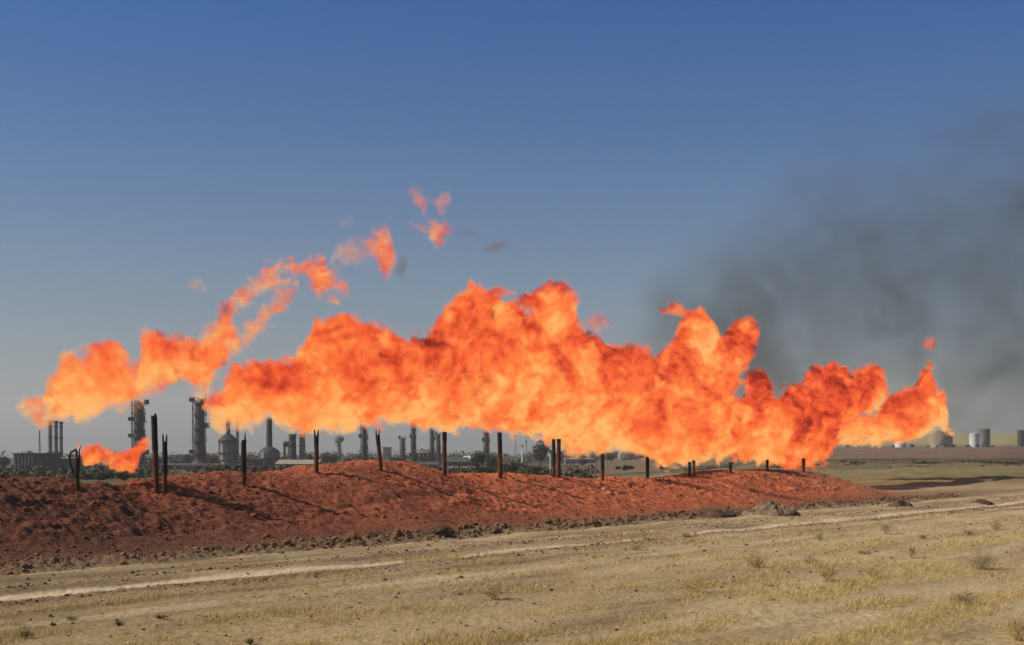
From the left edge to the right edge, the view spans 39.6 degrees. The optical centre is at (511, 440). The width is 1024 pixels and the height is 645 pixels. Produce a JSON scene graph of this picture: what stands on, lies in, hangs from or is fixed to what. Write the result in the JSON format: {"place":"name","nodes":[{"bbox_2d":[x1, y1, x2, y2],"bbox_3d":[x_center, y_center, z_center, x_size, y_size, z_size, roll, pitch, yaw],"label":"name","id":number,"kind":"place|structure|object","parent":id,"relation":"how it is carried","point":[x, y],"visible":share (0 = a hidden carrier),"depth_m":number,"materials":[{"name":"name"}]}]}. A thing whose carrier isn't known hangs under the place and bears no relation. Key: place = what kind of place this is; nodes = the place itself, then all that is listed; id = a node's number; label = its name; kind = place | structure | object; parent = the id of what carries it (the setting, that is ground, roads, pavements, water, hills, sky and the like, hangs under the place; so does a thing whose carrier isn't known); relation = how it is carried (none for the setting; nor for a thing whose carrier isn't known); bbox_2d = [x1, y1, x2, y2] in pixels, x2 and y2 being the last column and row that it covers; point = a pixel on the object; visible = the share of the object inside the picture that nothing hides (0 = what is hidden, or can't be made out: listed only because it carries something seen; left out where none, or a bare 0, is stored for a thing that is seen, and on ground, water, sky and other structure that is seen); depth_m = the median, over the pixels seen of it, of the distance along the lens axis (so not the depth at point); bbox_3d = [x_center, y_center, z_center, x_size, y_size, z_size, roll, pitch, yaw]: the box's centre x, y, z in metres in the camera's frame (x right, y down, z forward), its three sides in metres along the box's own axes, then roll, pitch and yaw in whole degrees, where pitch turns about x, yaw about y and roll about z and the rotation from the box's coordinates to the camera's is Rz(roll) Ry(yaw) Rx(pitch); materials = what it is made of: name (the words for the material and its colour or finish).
{"place":"outdoors","nodes":[
{"label":"outdoors","id":0,"kind":"place"},
{"bbox_2d":[0,434,1023,644],"bbox_3d":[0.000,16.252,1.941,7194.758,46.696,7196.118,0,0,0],"label":"ground","id":1,"kind":"structure","parent":0,"point":[951,472],"depth_m":41.78,"materials":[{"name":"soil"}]},
{"bbox_2d":[0,456,9,465],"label":"tree","id":2,"kind":"object","parent":1,"relation":"on","point":[4,460],"visible":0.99,"depth_m":349.36,"materials":[{"name":"green plant"}]},
{"bbox_2d":[16,627,35,638],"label":"green weed","id":3,"kind":"object","parent":1,"relation":"on","point":[27,634],"visible":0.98,"depth_m":28.62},
{"bbox_2d":[12,453,62,471],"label":"industrial building","id":4,"kind":"structure","parent":1,"relation":"on","point":[48,460],"depth_m":330.00,"materials":[{"name":"metal"}]},
{"bbox_2d":[47,420,52,452],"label":"chimney stack","id":5,"kind":"object","parent":1,"relation":"on","point":[49,422],"visible":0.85,"depth_m":429.43,"materials":[{"name":"metal"}]},
{"bbox_2d":[53,420,58,452],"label":"chimney stack","id":6,"kind":"object","parent":1,"relation":"on","point":[55,444],"visible":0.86,"depth_m":431.44,"materials":[{"name":"metal"}]},
{"bbox_2d":[59,422,63,456],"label":"chimney stack","id":7,"kind":"object","parent":1,"relation":"on","point":[61,437],"visible":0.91,"depth_m":433.55,"materials":[{"name":"metal"}]},
{"bbox_2d":[61,457,83,469],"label":"industrial building","id":8,"kind":"structure","parent":1,"relation":"on","point":[65,461],"depth_m":361.01,"materials":[{"name":"metal"}]},
{"bbox_2d":[82,473,93,479],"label":"bush","id":9,"kind":"object","parent":1,"relation":"on","point":[88,476],"visible":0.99,"depth_m":199.67,"materials":[{"name":"green plant"}]},
{"bbox_2d":[83,460,98,469],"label":"industrial building","id":10,"kind":"structure","parent":1,"relation":"on","point":[90,462],"depth_m":383.73,"materials":[{"name":"concrete"}]},
{"bbox_2d":[94,471,113,479],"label":"bush","id":11,"kind":"object","parent":1,"relation":"on","point":[105,475],"visible":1,"depth_m":189.54,"materials":[{"name":"green plant"}]},
{"bbox_2d":[97,464,144,468],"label":"industrial building","id":12,"kind":"structure","parent":1,"relation":"on","point":[129,465],"depth_m":400.00,"materials":[{"name":"concrete"}]},
{"bbox_2d":[115,472,130,480],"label":"bush","id":13,"kind":"object","parent":1,"relation":"on","point":[124,476],"visible":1,"depth_m":179.38,"materials":[{"name":"green plant"}]},
{"bbox_2d":[128,397,148,463],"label":"process column","id":14,"kind":"structure","parent":1,"relation":"on","point":[137,436],"depth_m":418.93,"materials":[{"name":"metal"}]},
{"bbox_2d":[144,458,161,466],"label":"steel structure","id":15,"kind":"object","parent":1,"relation":"on","point":[150,460],"visible":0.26,"depth_m":397.40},
{"bbox_2d":[170,457,191,463],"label":"steel structure","id":16,"kind":"object","parent":1,"relation":"on","point":[185,462],"visible":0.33,"depth_m":411.40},
{"bbox_2d":[159,464,221,469],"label":"pipe rack","id":17,"kind":"object","parent":1,"relation":"on","point":[185,465],"visible":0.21,"depth_m":385.08,"materials":[{"name":"metal"}]},
{"bbox_2d":[189,394,209,463],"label":"process column","id":18,"kind":"structure","parent":1,"relation":"on","point":[198,451],"depth_m":403.92,"materials":[{"name":"metal"}]},
{"bbox_2d":[206,453,220,463],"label":"steel structure","id":19,"kind":"object","parent":1,"relation":"on","point":[213,460],"visible":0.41,"depth_m":409.37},
{"bbox_2d":[218,407,237,465],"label":"furnace","id":20,"kind":"object","parent":1,"relation":"on","point":[227,447],"visible":0.91,"depth_m":398.23,"materials":[{"name":"metal"}]},
{"bbox_2d":[235,365,239,456],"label":"chimney stack","id":21,"kind":"object","parent":1,"relation":"on","point":[237,428],"visible":0.87,"depth_m":619.36,"materials":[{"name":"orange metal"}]},
{"bbox_2d":[220,466,279,469],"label":"pipe rack","id":22,"kind":"object","parent":1,"relation":"on","point":[247,467],"visible":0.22,"depth_m":372.04,"materials":[{"name":"metal"}]},
{"bbox_2d":[247,459,264,465],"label":"industrial building","id":23,"kind":"structure","parent":1,"relation":"on","point":[254,462],"depth_m":385.00,"materials":[{"name":"metal"}]},
{"bbox_2d":[258,418,280,465],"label":"furnace","id":24,"kind":"object","parent":1,"relation":"on","point":[269,454],"visible":0.76,"depth_m":393.32,"materials":[{"name":"grey metal"}]},
{"bbox_2d":[283,441,288,459],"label":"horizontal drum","id":25,"kind":"object","parent":1,"relation":"on","point":[285,443],"visible":0.5,"depth_m":452.24,"materials":[{"name":"metal"}]},
{"bbox_2d":[287,434,297,459],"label":"chimney stack","id":26,"kind":"object","parent":1,"relation":"on","point":[292,445],"visible":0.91,"depth_m":439.01,"materials":[{"name":"metal"}]},
{"bbox_2d":[275,460,323,467],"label":"industrial building","id":27,"kind":"structure","parent":1,"relation":"on","point":[296,462],"depth_m":382.08,"materials":[{"name":"metal"}]},
{"bbox_2d":[0,461,599,479],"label":"undergrowth","id":28,"kind":"object","parent":1,"relation":"on","point":[139,471],"visible":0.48,"depth_m":228.09,"materials":[{"name":"plant"}]},
{"bbox_2d":[298,434,306,459],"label":"chimney stack","id":29,"kind":"object","parent":1,"relation":"on","point":[302,451],"visible":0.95,"depth_m":441.15,"materials":[{"name":"grey metal"}]},
{"bbox_2d":[321,453,331,463],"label":"tree","id":30,"kind":"object","parent":1,"relation":"on","point":[326,458],"visible":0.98,"depth_m":419.58,"materials":[{"name":"green plant"}]},
{"bbox_2d":[330,453,337,463],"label":"tree","id":31,"kind":"object","parent":1,"relation":"on","point":[334,459],"visible":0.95,"depth_m":429.43,"materials":[{"name":"green plant"}]},
{"bbox_2d":[334,436,343,459],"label":"water tower","id":32,"kind":"structure","parent":1,"relation":"on","point":[338,440],"depth_m":758.74,"materials":[{"name":"grey metal"}]},
{"bbox_2d":[346,531,356,538],"bbox_3d":[-6.226,3.733,55.471,0.383,0.285,0.594,-12,19,-28],"label":"dirt clod","id":33,"kind":"object","parent":1,"relation":"on","point":[352,534],"visible":0.98,"depth_m":55.32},
{"bbox_2d":[359,423,368,460],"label":"process column","id":34,"kind":"structure","parent":1,"relation":"on","point":[363,448],"depth_m":429.36,"materials":[{"name":"metal"}]},
{"bbox_2d":[366,531,381,536],"bbox_3d":[-5.522,3.805,57.000,0.798,0.328,0.418,0,0,0],"label":"boulder","id":35,"kind":"object","parent":1,"relation":"on","point":[373,533],"visible":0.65,"depth_m":56.86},
{"bbox_2d":[0,439,760,463],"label":"treeline","id":36,"kind":"object","parent":1,"relation":"on","point":[739,444],"visible":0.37,"depth_m":664.34,"materials":[{"name":"plant"}]},
{"bbox_2d":[382,447,391,459],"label":"industrial building","id":37,"kind":"structure","parent":1,"relation":"on","point":[387,451],"depth_m":800.00,"materials":[{"name":"grey metal"}]},
{"bbox_2d":[389,457,404,460],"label":"steel structure","id":38,"kind":"object","parent":1,"relation":"on","point":[396,458],"visible":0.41,"depth_m":469.40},
{"bbox_2d":[393,528,402,535],"bbox_3d":[-4.609,3.734,57.342,0.396,0.382,0.369,0,0,-19],"label":"dirt clod","id":39,"kind":"object","parent":1,"relation":"on","point":[396,532],"visible":0.88,"depth_m":57.24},
{"bbox_2d":[398,436,406,460],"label":"process column","id":40,"kind":"structure","parent":1,"relation":"on","point":[403,447],"depth_m":519.33,"materials":[{"name":"metal"}]},
{"bbox_2d":[409,416,416,461],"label":"process column","id":41,"kind":"structure","parent":1,"relation":"on","point":[412,455],"depth_m":449.47,"materials":[{"name":"metal"}]},
{"bbox_2d":[415,451,431,461],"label":"steel structure","id":42,"kind":"object","parent":1,"relation":"on","point":[421,458],"visible":0.59,"depth_m":439.40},
{"bbox_2d":[415,462,439,467],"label":"industrial building","id":43,"kind":"structure","parent":1,"relation":"on","point":[431,464],"depth_m":431.86,"materials":[{"name":"metal"}]},
{"bbox_2d":[429,429,435,461],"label":"process column","id":44,"kind":"structure","parent":1,"relation":"on","point":[432,441],"depth_m":469.46,"materials":[{"name":"metal"}]},
{"bbox_2d":[435,431,440,467],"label":"process column","id":45,"kind":"structure","parent":1,"relation":"on","point":[438,449],"depth_m":449.50,"materials":[{"name":"metal"}]},
{"bbox_2d":[428,525,454,536],"bbox_3d":[-2.926,3.800,58.981,1.128,0.550,0.568,0,0,0],"label":"boulder","id":46,"kind":"object","parent":1,"relation":"on","point":[442,530],"visible":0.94,"depth_m":58.86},
{"bbox_2d":[446,457,467,466],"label":"industrial building","id":47,"kind":"structure","parent":1,"relation":"on","point":[462,461],"depth_m":421.52,"materials":[{"name":"metal"}]},
{"bbox_2d":[0,459,917,562],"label":"earth mound","id":48,"kind":"object","parent":1,"relation":"on","point":[69,527],"visible":0.77,"depth_m":61.37,"materials":[{"name":"soil"}]},
{"bbox_2d":[69,446,80,490],"bbox_3d":[-16.586,1.185,54.001,0.479,2.015,0.199,0,0,0],"label":"flare pipe","id":49,"kind":"object","parent":48,"relation":"on","point":[76,472],"visible":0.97,"depth_m":53.94,"materials":[{"name":"metal"}]},
{"bbox_2d":[151,413,159,493],"bbox_3d":[-14.288,0.701,57.000,0.360,3.570,0.258,0,0,0],"label":"flare pipe","id":50,"kind":"object","parent":48,"relation":"on","point":[154,431],"visible":0.96,"depth_m":56.90,"materials":[{"name":"metal"}]},
{"bbox_2d":[162,433,166,491],"bbox_3d":[-13.986,1.030,57.300,0.213,2.613,0.212,0,0,0],"label":"flare pipe","id":51,"kind":"object","parent":48,"relation":"on","point":[164,466],"visible":0.91,"depth_m":57.22,"materials":[{"name":"metal"}]},
{"bbox_2d":[241,434,246,485],"bbox_3d":[-11.337,0.941,60.100,0.241,2.633,0.241,0,0,0],"label":"flare pipe","id":52,"kind":"object","parent":48,"relation":"on","point":[243,462],"visible":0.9,"depth_m":60.00,"materials":[{"name":"metal"}]},
{"bbox_2d":[314,429,318,472],"bbox_3d":[-8.873,0.673,64.500,0.227,2.340,0.232,0,0,0],"label":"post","id":53,"kind":"object","parent":48,"relation":"on","point":[316,454],"visible":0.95,"depth_m":64.42,"materials":[{"name":"metal"}]},
{"bbox_2d":[375,429,382,470],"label":"flare pipe","id":54,"kind":"object","parent":48,"relation":"on","point":[379,454],"visible":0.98,"depth_m":66.82,"materials":[{"name":"metal"}]},
{"bbox_2d":[0,459,886,561],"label":"mound debris","id":55,"kind":"object","parent":48,"relation":"on","point":[55,524],"visible":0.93,"depth_m":62.15,"materials":[{"name":"soil"}]},
{"bbox_2d":[442,432,446,475],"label":"flare pipe","id":56,"kind":"object","parent":48,"relation":"on","point":[444,453],"visible":0.94,"depth_m":69.91,"materials":[{"name":"metal"}]},
{"bbox_2d":[497,432,502,478],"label":"flare pipe","id":57,"kind":"object","parent":48,"relation":"on","point":[499,442],"visible":0.92,"depth_m":74.10,"materials":[{"name":"metal"}]},
{"bbox_2d":[552,439,555,476],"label":"flare pipe","id":58,"kind":"object","parent":48,"relation":"on","point":[553,457],"visible":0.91,"depth_m":78.22,"materials":[{"name":"metal"}]},
{"bbox_2d":[556,439,560,476],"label":"flare pipe","id":59,"kind":"object","parent":48,"relation":"on","point":[558,441],"visible":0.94,"depth_m":78.61,"materials":[{"name":"metal"}]},
{"bbox_2d":[601,453,603,479],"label":"flare pipe","id":60,"kind":"object","parent":48,"relation":"on","point":[602,466],"visible":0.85,"depth_m":81.91,"materials":[{"name":"metal"}]},
{"bbox_2d":[646,457,648,477],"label":"flare pipe","id":61,"kind":"object","parent":48,"relation":"on","point":[647,467],"visible":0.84,"depth_m":89.20,"materials":[{"name":"metal"}]},
{"bbox_2d":[688,462,690,476],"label":"flare pipe","id":62,"kind":"object","parent":48,"relation":"on","point":[689,469],"visible":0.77,"depth_m":89.73,"materials":[{"name":"metal"}]},
{"bbox_2d":[802,458,804,471],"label":"flare pipe","id":63,"kind":"object","parent":48,"relation":"on","point":[803,464],"visible":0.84,"depth_m":99.89,"materials":[{"name":"metal"}]},
{"bbox_2d":[458,523,466,529],"bbox_3d":[-2.130,3.692,60.882,0.388,0.333,0.499,0,0,14],"label":"dirt clod","id":64,"kind":"object","parent":1,"relation":"on","point":[461,526],"visible":0.98,"depth_m":60.74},
{"bbox_2d":[468,452,485,467],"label":"tree","id":65,"kind":"object","parent":1,"relation":"on","point":[476,459],"visible":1,"depth_m":329.00,"materials":[{"name":"green plant"}]},
{"bbox_2d":[482,429,489,465],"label":"process column","id":66,"kind":"structure","parent":1,"relation":"on","point":[486,441],"depth_m":479.34,"materials":[{"name":"metal"}]},
{"bbox_2d":[476,467,496,472],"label":"bush","id":67,"kind":"object","parent":1,"relation":"on","point":[484,470],"visible":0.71,"depth_m":234.55,"materials":[{"name":"green plant"}]},
{"bbox_2d":[472,576,509,598],"bbox_3d":[-0.472,3.690,35.658,1.198,0.633,0.981,0,0,-18],"label":"dry shrub","id":68,"kind":"object","parent":1,"relation":"on","point":[490,593],"visible":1,"depth_m":35.62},
{"bbox_2d":[487,456,497,468],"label":"tree","id":69,"kind":"object","parent":1,"relation":"on","point":[492,460],"visible":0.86,"depth_m":334.24,"materials":[{"name":"green plant"}]},
{"bbox_2d":[488,526,499,532],"bbox_3d":[-0.790,3.882,61.092,0.463,0.367,0.510,0,0,44],"label":"dirt clod","id":70,"kind":"object","parent":1,"relation":"on","point":[496,529],"visible":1,"depth_m":60.95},
{"bbox_2d":[490,592,501,634],"bbox_3d":[-0.276,3.550,28.832,0.253,0.934,0.226,0,0,31],"label":"tall weed","id":71,"kind":"object","parent":1,"relation":"on","point":[496,611],"visible":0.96,"depth_m":28.80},
{"bbox_2d":[502,462,519,472],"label":"bush","id":72,"kind":"object","parent":1,"relation":"on","point":[506,467],"visible":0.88,"depth_m":249.03,"materials":[{"name":"green plant"}]},
{"bbox_2d":[0,493,1023,644],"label":"rubble","id":73,"kind":"object","parent":1,"relation":"on","point":[23,565],"visible":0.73,"depth_m":53.11,"materials":[{"name":"stone"}]},
{"bbox_2d":[526,466,544,473],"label":"bush","id":74,"kind":"object","parent":1,"relation":"on","point":[530,469],"visible":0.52,"depth_m":239.51,"materials":[{"name":"green plant"}]},
{"bbox_2d":[532,440,549,466],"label":"tree","id":75,"kind":"object","parent":1,"relation":"on","point":[541,451],"visible":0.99,"depth_m":398.83,"materials":[{"name":"green plant"}]},
{"bbox_2d":[543,518,552,523],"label":"dirt clod","id":76,"kind":"object","parent":1,"relation":"on","point":[548,520],"visible":0.96,"depth_m":65.07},
{"bbox_2d":[564,458,594,463],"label":"industrial building","id":77,"kind":"structure","parent":1,"relation":"on","point":[570,460],"depth_m":560.00,"materials":[{"name":"metal"}]},
{"bbox_2d":[586,519,596,524],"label":"dirt clod","id":78,"kind":"object","parent":1,"relation":"on","point":[590,522],"visible":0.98,"depth_m":66.49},
{"bbox_2d":[605,454,614,460],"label":"tree","id":79,"kind":"object","parent":1,"relation":"on","point":[611,457],"visible":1,"depth_m":519.68,"materials":[{"name":"green plant"}]},
{"bbox_2d":[615,465,634,469],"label":"bush","id":80,"kind":"object","parent":1,"relation":"on","point":[625,467],"visible":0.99,"depth_m":299.61,"materials":[{"name":"green plant"}]},
{"bbox_2d":[618,448,635,460],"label":"storage tank","id":81,"kind":"object","parent":1,"relation":"on","point":[623,451],"visible":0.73,"depth_m":616.99,"materials":[{"name":"metal"}]},
{"bbox_2d":[627,541,644,549],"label":"dry shrub","id":82,"kind":"object","parent":1,"relation":"on","point":[638,545],"visible":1,"depth_m":51.59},
{"bbox_2d":[637,452,646,457],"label":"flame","id":83,"kind":"object","parent":1,"relation":"on","point":[642,455],"visible":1,"depth_m":539.40,"materials":[{"name":"orange"}]},
{"bbox_2d":[667,571,724,592],"bbox_3d":[4.895,3.712,37.601,1.419,0.662,1.340,0,0,-18],"label":"dry shrub","id":84,"kind":"object","parent":1,"relation":"on","point":[701,585],"visible":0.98,"depth_m":37.61,"materials":[{"name":"plant"}]},
{"bbox_2d":[688,507,736,517],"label":"dirt heap","id":85,"kind":"object","parent":1,"relation":"on","point":[712,513],"visible":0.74,"depth_m":74.37,"materials":[{"name":"soil"}]},
{"bbox_2d":[732,547,779,567],"bbox_3d":[7.577,3.622,44.237,1.186,0.736,1.153,0,0,-33],"label":"dry shrub","id":86,"kind":"object","parent":1,"relation":"on","point":[755,559],"visible":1,"depth_m":44.25,"materials":[{"name":"plant"}]},
{"bbox_2d":[741,497,800,515],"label":"dirt heap","id":87,"kind":"object","parent":1,"relation":"on","point":[768,508],"visible":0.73,"depth_m":75.37,"materials":[{"name":"soil"}]},
{"bbox_2d":[799,553,819,563],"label":"dry shrub","id":88,"kind":"object","parent":1,"relation":"on","point":[808,558],"visible":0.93,"depth_m":45.87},
{"bbox_2d":[814,531,823,540],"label":"dry shrub","id":89,"kind":"object","parent":1,"relation":"on","point":[818,536],"visible":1,"depth_m":56.30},
{"bbox_2d":[814,560,840,581],"bbox_3d":[8.921,3.638,40.105,0.990,0.724,0.815,0,0,-10],"label":"dry shrub","id":90,"kind":"object","parent":1,"relation":"on","point":[827,576],"visible":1,"depth_m":40.09,"materials":[{"name":"plant"}]},
{"bbox_2d":[668,459,1023,471],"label":"scrub","id":91,"kind":"object","parent":1,"relation":"on","point":[786,464],"visible":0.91,"depth_m":216.64,"materials":[{"name":"green plant"}]},
{"bbox_2d":[862,562,881,577],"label":"dry shrub","id":92,"kind":"object","parent":1,"relation":"on","point":[870,572],"visible":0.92,"depth_m":41.65,"materials":[{"name":"plant"}]},
{"bbox_2d":[876,519,893,533],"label":"dry shrub","id":93,"kind":"object","parent":1,"relation":"on","point":[885,529],"visible":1,"depth_m":61.14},
{"bbox_2d":[887,499,912,506],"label":"dirt heap","id":94,"kind":"object","parent":1,"relation":"on","point":[900,503],"visible":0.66,"depth_m":85.73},
{"bbox_2d":[895,441,905,446],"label":"storage tank","id":95,"kind":"object","parent":1,"relation":"on","point":[900,444],"visible":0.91,"depth_m":697.81,"materials":[{"name":"metal"}]},
{"bbox_2d":[908,539,916,557],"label":"dry shrub","id":96,"kind":"object","parent":1,"relation":"on","point":[911,550],"visible":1,"depth_m":48.48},
{"bbox_2d":[916,532,928,538],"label":"dry shrub","id":97,"kind":"object","parent":1,"relation":"on","point":[923,536],"visible":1,"depth_m":57.48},
{"bbox_2d":[928,431,952,446],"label":"storage tank","id":98,"kind":"object","parent":1,"relation":"on","point":[939,438],"visible":0.96,"depth_m":695.06,"materials":[{"name":"metal"}]},
{"bbox_2d":[945,587,980,605],"bbox_3d":[10.994,3.779,34.584,0.956,0.490,0.915,0,0,41],"label":"dry shrub","id":99,"kind":"object","parent":1,"relation":"on","point":[962,598],"visible":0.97,"depth_m":34.46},
{"bbox_2d":[960,528,979,534],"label":"dry shrub","id":100,"kind":"object","parent":1,"relation":"on","point":[965,531],"visible":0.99,"depth_m":60.34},
{"bbox_2d":[969,433,978,446],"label":"storage tank","id":101,"kind":"object","parent":1,"relation":"on","point":[973,439],"visible":0.93,"depth_m":698.13,"materials":[{"name":"metal"}]},
{"bbox_2d":[968,499,993,504],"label":"dirt heap","id":102,"kind":"object","parent":1,"relation":"on","point":[982,501],"visible":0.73,"depth_m":88.69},
{"bbox_2d":[955,544,1006,569],"bbox_3d":[14.421,3.558,43.742,1.762,0.886,1.277,0,0,0],"label":"dry shrub","id":103,"kind":"object","parent":1,"relation":"on","point":[974,559],"visible":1,"depth_m":43.77,"materials":[{"name":"plant"}]},
{"bbox_2d":[978,429,989,446],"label":"storage tank","id":104,"kind":"object","parent":1,"relation":"on","point":[984,437],"visible":0.85,"depth_m":709.44,"materials":[{"name":"grey metal"}]},
{"bbox_2d":[985,516,1012,529],"bbox_3d":[21.625,3.572,63.187,1.426,0.828,1.003,0,0,0],"label":"dry shrub","id":105,"kind":"object","parent":1,"relation":"on","point":[994,525],"visible":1,"depth_m":63.18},
{"bbox_2d":[998,601,1023,640],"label":"dry shrub","id":106,"kind":"object","parent":1,"relation":"on","point":[1018,631],"visible":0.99,"depth_m":28.36,"materials":[{"name":"plant"}]},
{"bbox_2d":[1017,430,1023,445],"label":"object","id":107,"kind":"structure","parent":1,"relation":"on","point":[1020,437],"depth_m":800.15,"materials":[{"name":"metal"}]},
{"bbox_2d":[0,0,1023,456],"label":"sky","id":108,"kind":"structure","parent":0,"point":[593,225],"materials":[{"name":"blue"}]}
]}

